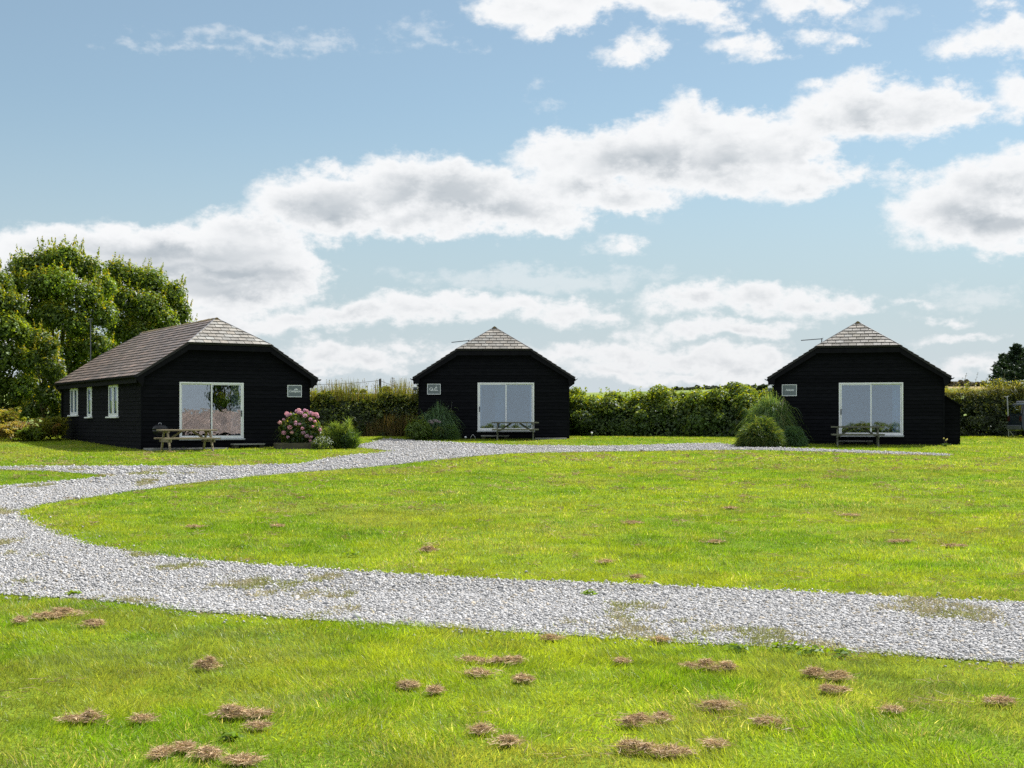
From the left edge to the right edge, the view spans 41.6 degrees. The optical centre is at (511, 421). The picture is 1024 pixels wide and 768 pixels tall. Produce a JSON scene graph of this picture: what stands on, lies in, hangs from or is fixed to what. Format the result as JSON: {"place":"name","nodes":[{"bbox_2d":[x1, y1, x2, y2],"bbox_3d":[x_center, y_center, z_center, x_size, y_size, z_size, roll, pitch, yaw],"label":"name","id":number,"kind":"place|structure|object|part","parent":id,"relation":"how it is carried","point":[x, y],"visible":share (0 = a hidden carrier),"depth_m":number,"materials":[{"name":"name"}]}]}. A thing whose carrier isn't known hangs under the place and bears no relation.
{"place":"outdoors","nodes":[
{"label":"outdoors","id":0,"kind":"place"},
{"bbox_2d":[0,464,1012,648],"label":"grass","id":1,"kind":"structure","parent":0,"point":[258,583],"depth_m":11.50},
{"bbox_2d":[0,386,1023,767],"bbox_3d":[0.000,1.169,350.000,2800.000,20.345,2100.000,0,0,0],"label":"ground","id":2,"kind":"structure","parent":0,"point":[502,678],"depth_m":10.13,"materials":[{"name":"plant"}]},
{"bbox_2d":[0,406,26,438],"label":"bracken","id":3,"kind":"object","parent":2,"relation":"on","point":[5,416],"visible":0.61,"depth_m":56.83,"materials":[{"name":"yellow plant"}]},
{"bbox_2d":[0,258,37,422],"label":"tree","id":4,"kind":"object","parent":2,"relation":"on","point":[13,328],"visible":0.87,"depth_m":61.41,"materials":[{"name":"green plant"}]},
{"bbox_2d":[10,613,28,622],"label":"dead grass clump","id":5,"kind":"object","parent":2,"relation":"on","point":[18,619],"visible":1,"depth_m":10.59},
{"bbox_2d":[0,421,39,440],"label":"bracken","id":6,"kind":"object","parent":2,"relation":"on","point":[7,429],"visible":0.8,"depth_m":55.28,"materials":[{"name":"yellow plant"}]},
{"bbox_2d":[13,427,57,441],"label":"bracken","id":7,"kind":"object","parent":2,"relation":"on","point":[31,434],"visible":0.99,"depth_m":54.88,"materials":[{"name":"green plant"}]},
{"bbox_2d":[10,319,67,436],"bbox_3d":[-21.445,-1.956,61.221,2.816,5.591,2.373,0,0,0],"label":"tree","id":8,"kind":"object","parent":2,"relation":"on","point":[53,371],"visible":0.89,"depth_m":61.02,"materials":[{"name":"green plant"}]},
{"bbox_2d":[28,608,64,619],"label":"dead grass clump","id":9,"kind":"object","parent":2,"relation":"on","point":[45,614],"visible":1,"depth_m":10.83,"materials":[{"name":"plant"}]},
{"bbox_2d":[26,416,69,439],"bbox_3d":[-19.190,0.290,55.870,1.765,1.085,2.381,0,0,0],"label":"shrub","id":10,"kind":"object","parent":2,"relation":"on","point":[54,423],"visible":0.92,"depth_m":55.69,"materials":[{"name":"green plant"}]},
{"bbox_2d":[0,234,120,409],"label":"tree","id":11,"kind":"object","parent":2,"relation":"on","point":[52,288],"visible":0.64,"depth_m":64.78,"materials":[{"name":"green plant"}]},
{"bbox_2d":[51,606,89,616],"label":"dead grass clump","id":12,"kind":"object","parent":2,"relation":"on","point":[64,610],"visible":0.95,"depth_m":10.99,"materials":[{"name":"plant"}]},
{"bbox_2d":[52,711,90,723],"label":"dead grass clump","id":13,"kind":"object","parent":2,"relation":"on","point":[70,717],"visible":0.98,"depth_m":7.11,"materials":[{"name":"plant"}]},
{"bbox_2d":[73,705,106,724],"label":"dead grass clump","id":14,"kind":"object","parent":2,"relation":"on","point":[92,714],"visible":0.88,"depth_m":7.14,"materials":[{"name":"plant"}]},
{"bbox_2d":[74,617,106,626],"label":"dead grass clump","id":15,"kind":"object","parent":2,"relation":"on","point":[97,622],"visible":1,"depth_m":10.43,"materials":[{"name":"plant"}]},
{"bbox_2d":[126,710,161,723],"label":"dead grass clump","id":16,"kind":"object","parent":2,"relation":"on","point":[147,716],"visible":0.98,"depth_m":7.10,"materials":[{"name":"plant"}]},
{"bbox_2d":[96,252,197,347],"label":"tree","id":17,"kind":"object","parent":2,"relation":"on","point":[145,310],"visible":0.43,"depth_m":70.12,"materials":[{"name":"green plant"}]},
{"bbox_2d":[143,740,175,759],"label":"dead grass clump","id":18,"kind":"object","parent":2,"relation":"on","point":[162,751],"visible":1,"depth_m":6.38,"materials":[{"name":"plant"}]},
{"bbox_2d":[170,738,197,753],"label":"dead grass clump","id":19,"kind":"object","parent":2,"relation":"on","point":[184,746],"visible":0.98,"depth_m":6.49,"materials":[{"name":"plant"}]},
{"bbox_2d":[143,447,227,450],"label":"paving slabs","id":20,"kind":"structure","parent":2,"relation":"on","point":[156,449],"depth_m":47.66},
{"bbox_2d":[152,423,167,447],"bbox_3d":[-12.469,0.520,47.719,0.544,0.979,0.552,0,0,0],"label":"kettle barbecue","id":21,"kind":"object","parent":20,"relation":"on","point":[158,433],"visible":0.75,"depth_m":47.53,"materials":[{"name":"black metal"}]},
{"bbox_2d":[154,429,220,450],"bbox_3d":[-11.351,0.670,47.082,1.967,0.812,1.600,0,0,-28],"label":"picnic table","id":22,"kind":"object","parent":20,"relation":"on","point":[205,439],"visible":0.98,"depth_m":46.90,"materials":[{"name":"wood"}]},
{"bbox_2d":[52,317,320,449],"bbox_3d":[-13.647,-1.478,54.875,7.140,6.146,12.876,0,0,-31],"label":"cabin","id":23,"kind":"object","parent":2,"relation":"on","point":[228,382],"visible":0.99,"depth_m":50.34,"materials":[{"name":"black wood"}]},
{"bbox_2d":[67,388,78,416],"bbox_3d":[-18.299,-0.835,56.319,0.230,1.220,1.470,0,0,-31],"label":"window","id":24,"kind":"structure","parent":23,"relation":"in","point":[73,392],"depth_m":56.25,"materials":[{"name":"white plastic"}]},
{"bbox_2d":[84,387,91,417],"bbox_3d":[-16.963,-0.795,54.143,0.230,1.300,0.900,0,0,-31],"label":"window","id":25,"kind":"structure","parent":23,"relation":"in","point":[89,389],"depth_m":54.32,"materials":[{"name":"white plastic"}]},
{"bbox_2d":[105,385,118,417],"bbox_3d":[-15.111,-0.795,51.102,0.230,1.300,1.520,0,0,-31],"label":"window","id":26,"kind":"structure","parent":23,"relation":"in","point":[113,390],"depth_m":51.13,"materials":[{"name":"white plastic"}]},
{"bbox_2d":[179,382,244,439],"bbox_3d":[-10.982,-0.390,49.316,2.480,2.110,0.190,0,0,-31],"label":"patio door","id":27,"kind":"structure","parent":23,"relation":"in","point":[241,437],"depth_m":49.35,"materials":[{"name":"white plastic"}]},
{"bbox_2d":[287,385,301,396],"bbox_3d":[-8.229,-1.165,50.990,0.572,0.452,0.036,0,0,-31],"label":"name sign","id":28,"kind":"object","parent":23,"relation":"attached to","point":[294,390],"visible":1,"depth_m":50.98,"materials":[{"name":"grey wood"}]},
{"bbox_2d":[180,523,208,527],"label":"dead grass clump","id":29,"kind":"object","parent":2,"relation":"on","point":[194,526],"visible":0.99,"depth_m":18.98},
{"bbox_2d":[192,654,222,670],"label":"dead grass clump","id":30,"kind":"object","parent":2,"relation":"on","point":[210,659],"visible":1,"depth_m":8.63,"materials":[{"name":"plant"}]},
{"bbox_2d":[188,737,227,763],"bbox_3d":[-1.444,1.544,6.370,0.203,0.087,0.218,0,0,-27],"label":"dead grass clump","id":31,"kind":"object","parent":2,"relation":"on","point":[209,751],"visible":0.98,"depth_m":6.36,"materials":[{"name":"plant"}]},
{"bbox_2d":[201,700,252,719],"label":"dead grass clump","id":32,"kind":"object","parent":2,"relation":"on","point":[232,710],"visible":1,"depth_m":7.22,"materials":[{"name":"plant"}]},
{"bbox_2d":[216,746,269,766],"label":"dead grass clump","id":33,"kind":"object","parent":2,"relation":"on","point":[243,758],"visible":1,"depth_m":6.25,"materials":[{"name":"plant"}]},
{"bbox_2d":[230,443,264,447],"bbox_3d":[-9.748,0.911,49.736,1.200,0.225,0.400,0,0,-31],"label":"doorstep","id":34,"kind":"object","parent":2,"relation":"on","point":[260,445],"depth_m":49.76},
{"bbox_2d":[239,718,271,729],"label":"dead grass clump","id":35,"kind":"object","parent":2,"relation":"on","point":[259,724],"visible":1,"depth_m":6.96,"materials":[{"name":"plant"}]},
{"bbox_2d":[242,706,276,718],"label":"dead grass clump","id":36,"kind":"object","parent":2,"relation":"on","point":[253,712],"visible":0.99,"depth_m":7.24,"materials":[{"name":"plant"}]},
{"bbox_2d":[270,522,284,526],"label":"dead grass clump","id":37,"kind":"object","parent":2,"relation":"on","point":[277,525],"visible":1,"depth_m":19.08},
{"bbox_2d":[274,443,315,448],"bbox_3d":[-7.864,0.920,49.000,1.500,0.320,0.780,0,0,-18],"label":"raised bed","id":38,"kind":"object","parent":2,"relation":"on","point":[292,445],"visible":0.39,"depth_m":48.61,"materials":[{"name":"wood"}]},
{"bbox_2d":[278,408,323,442],"bbox_3d":[-7.737,0.252,49.400,1.675,1.503,1.212,0,0,0],"label":"hydrangea","id":39,"kind":"object","parent":2,"relation":"on","point":[301,426],"visible":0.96,"depth_m":49.09,"materials":[{"name":"pink plant"}]},
{"bbox_2d":[310,436,333,449],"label":"flowering shrub","id":40,"kind":"object","parent":2,"relation":"on","point":[318,442],"visible":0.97,"depth_m":48.48,"materials":[{"name":"green plant"}]},
{"bbox_2d":[321,417,354,448],"bbox_3d":[-6.277,0.375,49.192,1.349,1.264,1.332,0,0,45],"label":"feathery conifer","id":41,"kind":"object","parent":2,"relation":"on","point":[333,436],"visible":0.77,"depth_m":48.99,"materials":[{"name":"green plant"}]},
{"bbox_2d":[339,428,364,448],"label":"spreading shrub","id":42,"kind":"object","parent":2,"relation":"on","point":[352,440],"visible":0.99,"depth_m":48.72,"materials":[{"name":"green plant"}]},
{"bbox_2d":[310,376,417,436],"bbox_3d":[-7.416,-0.696,63.300,7.424,3.145,3.225,0,0,0],"label":"hedge","id":43,"kind":"object","parent":2,"relation":"on","point":[386,410],"visible":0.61,"depth_m":62.83,"materials":[{"name":"green plant"}]},
{"bbox_2d":[396,678,423,690],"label":"dead grass clump","id":44,"kind":"object","parent":2,"relation":"on","point":[407,683],"visible":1,"depth_m":8.02,"materials":[{"name":"plant"}]},
{"bbox_2d":[404,411,433,439],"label":"leafy shrub","id":45,"kind":"object","parent":2,"relation":"on","point":[414,430],"visible":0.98,"depth_m":56.28,"materials":[{"name":"green plant"}]},
{"bbox_2d":[419,545,439,551],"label":"dead grass clump","id":46,"kind":"object","parent":2,"relation":"on","point":[428,548],"visible":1,"depth_m":15.92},
{"bbox_2d":[422,679,445,694],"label":"dead grass clump","id":47,"kind":"object","parent":2,"relation":"on","point":[435,689],"visible":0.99,"depth_m":7.87,"materials":[{"name":"plant"}]},
{"bbox_2d":[413,401,464,435],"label":"ornamental grass","id":48,"kind":"object","parent":2,"relation":"on","point":[442,416],"depth_m":56.93,"materials":[{"name":"green plant"}]},
{"bbox_2d":[435,426,443,439],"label":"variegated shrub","id":49,"kind":"object","parent":2,"relation":"on","point":[437,430],"visible":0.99,"depth_m":56.40,"materials":[{"name":"green plant"}]},
{"bbox_2d":[428,419,461,439],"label":"rosemary bush","id":50,"kind":"object","parent":2,"relation":"on","point":[451,432],"visible":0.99,"depth_m":56.40,"materials":[{"name":"green plant"}]},
{"bbox_2d":[64,543,857,740],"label":"weeds","id":51,"kind":"object","parent":2,"relation":"on","point":[839,651],"visible":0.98,"depth_m":9.28,"materials":[{"name":"green plant"}]},
{"bbox_2d":[454,653,490,664],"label":"dead grass clump","id":52,"kind":"object","parent":2,"relation":"on","point":[474,658],"visible":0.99,"depth_m":8.88,"materials":[{"name":"plant"}]},
{"bbox_2d":[452,664,506,677],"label":"dead grass clump","id":53,"kind":"object","parent":2,"relation":"on","point":[480,671],"visible":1,"depth_m":8.42,"materials":[{"name":"plant"}]},
{"bbox_2d":[465,721,503,734],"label":"dead grass clump","id":54,"kind":"object","parent":2,"relation":"on","point":[480,727],"visible":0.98,"depth_m":6.86,"materials":[{"name":"plant"}]},
{"bbox_2d":[410,326,577,438],"bbox_3d":[-0.731,-1.414,63.581,7.140,5.547,12.678,0,0,0],"label":"cabin","id":55,"kind":"object","parent":2,"relation":"on","point":[486,379],"visible":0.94,"depth_m":57.69,"materials":[{"name":"black wood"}]},
{"bbox_2d":[427,384,440,393],"bbox_3d":[-3.342,-1.401,57.677,0.572,0.452,0.036,0,0,0],"label":"name sign","id":56,"kind":"object","parent":55,"relation":"attached to","point":[433,388],"visible":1,"depth_m":57.67,"materials":[{"name":"grey wood"}]},
{"bbox_2d":[477,383,534,431],"bbox_3d":[-0.266,-0.626,57.662,2.480,2.110,0.190,0,0,0],"label":"patio door","id":57,"kind":"structure","parent":55,"relation":"in","point":[479,429],"depth_m":57.65,"materials":[{"name":"white plastic"}]},
{"bbox_2d":[481,435,508,438],"bbox_3d":[-0.724,0.684,57.380,1.200,0.225,0.400,0,0,0],"label":"bench","id":58,"kind":"object","parent":2,"relation":"on","point":[504,436],"depth_m":57.18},
{"bbox_2d":[485,729,529,747],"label":"dead grass clump","id":59,"kind":"object","parent":2,"relation":"on","point":[504,739],"visible":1,"depth_m":6.61,"materials":[{"name":"plant"}]},
{"bbox_2d":[486,653,529,665],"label":"dead grass clump","id":60,"kind":"object","parent":2,"relation":"on","point":[514,658],"visible":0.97,"depth_m":8.83,"materials":[{"name":"plant"}]},
{"bbox_2d":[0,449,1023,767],"bbox_3d":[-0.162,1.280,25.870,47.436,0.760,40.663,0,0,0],"label":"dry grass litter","id":61,"kind":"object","parent":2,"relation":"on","point":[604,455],"visible":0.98,"depth_m":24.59,"materials":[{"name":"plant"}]},
{"bbox_2d":[492,422,538,440],"bbox_3d":[0.138,0.411,56.444,1.965,0.812,1.600,0,0,0],"label":"picnic table","id":62,"kind":"object","parent":2,"relation":"on","point":[527,428],"visible":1,"depth_m":56.07,"materials":[{"name":"wood"}]},
{"bbox_2d":[511,670,536,682],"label":"dead grass clump","id":63,"kind":"object","parent":2,"relation":"on","point":[521,677],"visible":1,"depth_m":8.21,"materials":[{"name":"plant"}]},
{"bbox_2d":[535,438,566,439],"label":"paving slabs","id":64,"kind":"structure","parent":2,"relation":"on","point":[550,438],"depth_m":56.93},
{"bbox_2d":[539,632,568,640],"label":"dead grass clump","id":65,"kind":"object","parent":2,"relation":"on","point":[551,636],"visible":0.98,"depth_m":9.75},
{"bbox_2d":[591,557,616,562],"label":"dead grass clump","id":66,"kind":"object","parent":2,"relation":"on","point":[604,560],"visible":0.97,"depth_m":14.76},
{"bbox_2d":[609,652,633,663],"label":"dead grass clump","id":67,"kind":"object","parent":2,"relation":"on","point":[618,659],"visible":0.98,"depth_m":8.84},
{"bbox_2d":[625,573,644,578],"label":"dead grass clump","id":68,"kind":"object","parent":2,"relation":"on","point":[636,576],"visible":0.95,"depth_m":13.40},
{"bbox_2d":[609,734,663,754],"bbox_3d":[0.598,1.550,6.506,0.312,0.074,0.251,0,0,-6],"label":"dead grass clump","id":69,"kind":"object","parent":2,"relation":"on","point":[633,743],"visible":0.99,"depth_m":6.48,"materials":[{"name":"plant"}]},
{"bbox_2d":[610,710,669,726],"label":"dead grass clump","id":70,"kind":"object","parent":2,"relation":"on","point":[638,717],"visible":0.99,"depth_m":7.03,"materials":[{"name":"plant"}]},
{"bbox_2d":[649,634,671,641],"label":"dead grass clump","id":71,"kind":"object","parent":2,"relation":"on","point":[663,638],"visible":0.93,"depth_m":9.71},
{"bbox_2d":[649,710,677,721],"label":"dead grass clump","id":72,"kind":"object","parent":2,"relation":"on","point":[663,714],"visible":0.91,"depth_m":7.15,"materials":[{"name":"plant"}]},
{"bbox_2d":[570,381,773,436],"bbox_3d":[6.733,-0.520,63.850,12.022,2.790,4.270,0,0,21],"label":"hedge","id":73,"kind":"object","parent":2,"relation":"on","point":[658,410],"visible":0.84,"depth_m":62.63,"materials":[{"name":"green plant"}]},
{"bbox_2d":[644,738,701,759],"bbox_3d":[0.769,1.552,6.413,0.288,0.071,0.248,0,0,5],"label":"dead grass clump","id":74,"kind":"object","parent":2,"relation":"on","point":[674,749],"visible":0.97,"depth_m":6.40,"materials":[{"name":"plant"}]},
{"bbox_2d":[678,655,724,670],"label":"dead grass clump","id":75,"kind":"object","parent":2,"relation":"on","point":[705,662],"visible":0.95,"depth_m":8.65,"materials":[{"name":"plant"}]},
{"bbox_2d":[698,538,726,542],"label":"dead grass clump","id":76,"kind":"object","parent":2,"relation":"on","point":[712,541],"visible":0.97,"depth_m":16.90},
{"bbox_2d":[662,384,772,390],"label":"hedgerow","id":77,"kind":"object","parent":2,"relation":"on","point":[706,387],"visible":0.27,"depth_m":317.01,"materials":[{"name":"green plant"}]},
{"bbox_2d":[698,735,739,749],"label":"dead grass clump","id":78,"kind":"object","parent":2,"relation":"on","point":[710,741],"visible":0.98,"depth_m":6.57,"materials":[{"name":"plant"}]},
{"bbox_2d":[690,695,751,710],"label":"dead grass clump","id":79,"kind":"object","parent":2,"relation":"on","point":[718,702],"visible":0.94,"depth_m":7.43,"materials":[{"name":"plant"}]},
{"bbox_2d":[714,655,741,670],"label":"dead grass clump","id":80,"kind":"object","parent":2,"relation":"on","point":[724,663],"visible":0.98,"depth_m":8.60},
{"bbox_2d":[721,505,737,508],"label":"dead grass clump","id":81,"kind":"object","parent":2,"relation":"on","point":[729,507],"visible":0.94,"depth_m":22.35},
{"bbox_2d":[746,384,768,396],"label":"hedgerow","id":82,"kind":"object","parent":2,"relation":"on","point":[761,387],"visible":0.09,"depth_m":149.30,"materials":[{"name":"green plant"}]},
{"bbox_2d":[735,414,788,447],"bbox_3d":[9.339,0.309,50.623,2.172,1.417,1.539,0,0,0],"label":"mounded shrub","id":83,"kind":"object","parent":2,"relation":"on","point":[765,432],"visible":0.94,"depth_m":50.31,"materials":[{"name":"green plant"}]},
{"bbox_2d":[748,713,787,725],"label":"dead grass clump","id":84,"kind":"object","parent":2,"relation":"on","point":[762,719],"visible":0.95,"depth_m":7.04,"materials":[{"name":"plant"}]},
{"bbox_2d":[734,388,813,440],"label":"pampas grass","id":85,"kind":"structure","parent":2,"relation":"on","point":[768,407],"depth_m":51.53,"materials":[{"name":"green plant"}]},
{"bbox_2d":[780,424,809,446],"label":"rosemary bush","id":86,"kind":"object","parent":2,"relation":"on","point":[795,436],"visible":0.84,"depth_m":50.78,"materials":[{"name":"green plant"}]},
{"bbox_2d":[798,665,824,676],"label":"dead grass clump","id":87,"kind":"object","parent":2,"relation":"on","point":[813,671],"visible":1,"depth_m":8.40,"materials":[{"name":"plant"}]},
{"bbox_2d":[817,681,853,693],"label":"dead grass clump","id":88,"kind":"object","parent":2,"relation":"on","point":[825,687],"visible":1,"depth_m":7.89,"materials":[{"name":"plant"}]},
{"bbox_2d":[815,668,859,680],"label":"dead grass clump","id":89,"kind":"object","parent":2,"relation":"on","point":[836,674],"visible":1,"depth_m":8.27,"materials":[{"name":"plant"}]},
{"bbox_2d":[839,512,860,515],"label":"dead grass clump","id":90,"kind":"object","parent":2,"relation":"on","point":[850,514],"visible":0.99,"depth_m":20.92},
{"bbox_2d":[838,440,872,444],"bbox_3d":[13.324,0.837,52.315,1.300,0.225,0.400,0,0,14],"label":"door step","id":91,"kind":"object","parent":2,"relation":"on","point":[842,441],"depth_m":52.19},
{"bbox_2d":[831,426,884,445],"bbox_3d":[13.146,0.572,51.297,1.966,0.812,1.600,0,0,12],"label":"picnic table","id":92,"kind":"object","parent":2,"relation":"on","point":[877,435],"visible":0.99,"depth_m":50.92,"materials":[{"name":"wood"}]},
{"bbox_2d":[765,321,963,444],"bbox_3d":[15.151,-1.262,58.248,7.550,5.546,12.678,0,0,14],"label":"cabin","id":93,"kind":"object","parent":2,"relation":"on","point":[857,373],"visible":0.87,"depth_m":52.65,"materials":[{"name":"black wood"}]},
{"bbox_2d":[782,384,796,395],"bbox_3d":[10.951,-1.249,53.207,0.572,0.452,0.036,0,0,14],"label":"name sign","id":94,"kind":"object","parent":93,"relation":"attached to","point":[789,390],"visible":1,"depth_m":53.19,"materials":[{"name":"grey wood"}]},
{"bbox_2d":[838,382,903,436],"bbox_3d":[13.966,-0.474,52.445,2.480,2.110,0.190,0,0,14],"label":"patio door","id":95,"kind":"structure","parent":93,"relation":"in","point":[900,434],"depth_m":52.44,"materials":[{"name":"white plastic"}]},
{"bbox_2d":[870,700,912,713],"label":"dead grass clump","id":96,"kind":"object","parent":2,"relation":"on","point":[895,708],"visible":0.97,"depth_m":7.34,"materials":[{"name":"plant"}]},
{"bbox_2d":[884,538,912,542],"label":"dead grass clump","id":97,"kind":"object","parent":2,"relation":"on","point":[897,540],"visible":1,"depth_m":16.96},
{"bbox_2d":[940,541,968,546],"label":"dead grass clump","id":98,"kind":"object","parent":2,"relation":"on","point":[954,544],"visible":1,"depth_m":16.44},
{"bbox_2d":[946,379,988,386],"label":"hedgerow","id":99,"kind":"object","parent":2,"relation":"on","point":[953,383],"visible":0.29,"depth_m":298.94,"materials":[{"name":"green plant"}]},
{"bbox_2d":[945,373,1023,435],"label":"hedge","id":100,"kind":"object","parent":2,"relation":"on","point":[983,412],"visible":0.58,"depth_m":63.55,"materials":[{"name":"green plant"}]},
{"bbox_2d":[983,352,1010,412],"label":"fir tree","id":101,"kind":"object","parent":2,"relation":"on","point":[997,363],"visible":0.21,"depth_m":81.89,"materials":[{"name":"green plant"}]},
{"bbox_2d":[980,693,1019,705],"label":"dead grass clump","id":102,"kind":"object","parent":2,"relation":"on","point":[1000,699],"visible":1,"depth_m":7.57,"materials":[{"name":"plant"}]},
{"bbox_2d":[989,343,1023,414],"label":"fir tree","id":103,"kind":"object","parent":2,"relation":"on","point":[1013,354],"visible":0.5,"depth_m":79.88,"materials":[{"name":"green plant"}]},
{"bbox_2d":[1006,396,1013,436],"bbox_3d":[22.725,-0.203,61.500,0.426,1.979,0.056,0,0,0],"label":"washing line post","id":104,"kind":"object","parent":2,"relation":"on","point":[1008,414],"visible":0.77,"depth_m":61.48,"materials":[{"name":"metal"}]},
{"bbox_2d":[1002,349,1023,415],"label":"fir tree","id":105,"kind":"object","parent":2,"relation":"on","point":[1018,373],"visible":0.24,"depth_m":78.12,"materials":[{"name":"green plant"}]},
{"bbox_2d":[1007,401,1023,435],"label":"parked car","id":106,"kind":"object","parent":2,"relation":"on","point":[1016,422],"visible":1,"depth_m":60.42,"materials":[{"name":"paint"}]},
{"bbox_3d":[24.093,-0.578,60.500,2.977,0.480,1.655,0,0,0],"label":"window","id":107,"kind":"part","parent":106,"relation":"part of","materials":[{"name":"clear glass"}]},
{"bbox_2d":[0,438,1023,668],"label":"gravel track","id":108,"kind":"structure","parent":0,"point":[756,630],"depth_m":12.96,"materials":[{"name":"gravel"}]},
{"bbox_2d":[0,0,1023,393],"label":"sky","id":109,"kind":"structure","parent":0,"point":[637,194],"materials":[{"name":"blue"}]}
]}

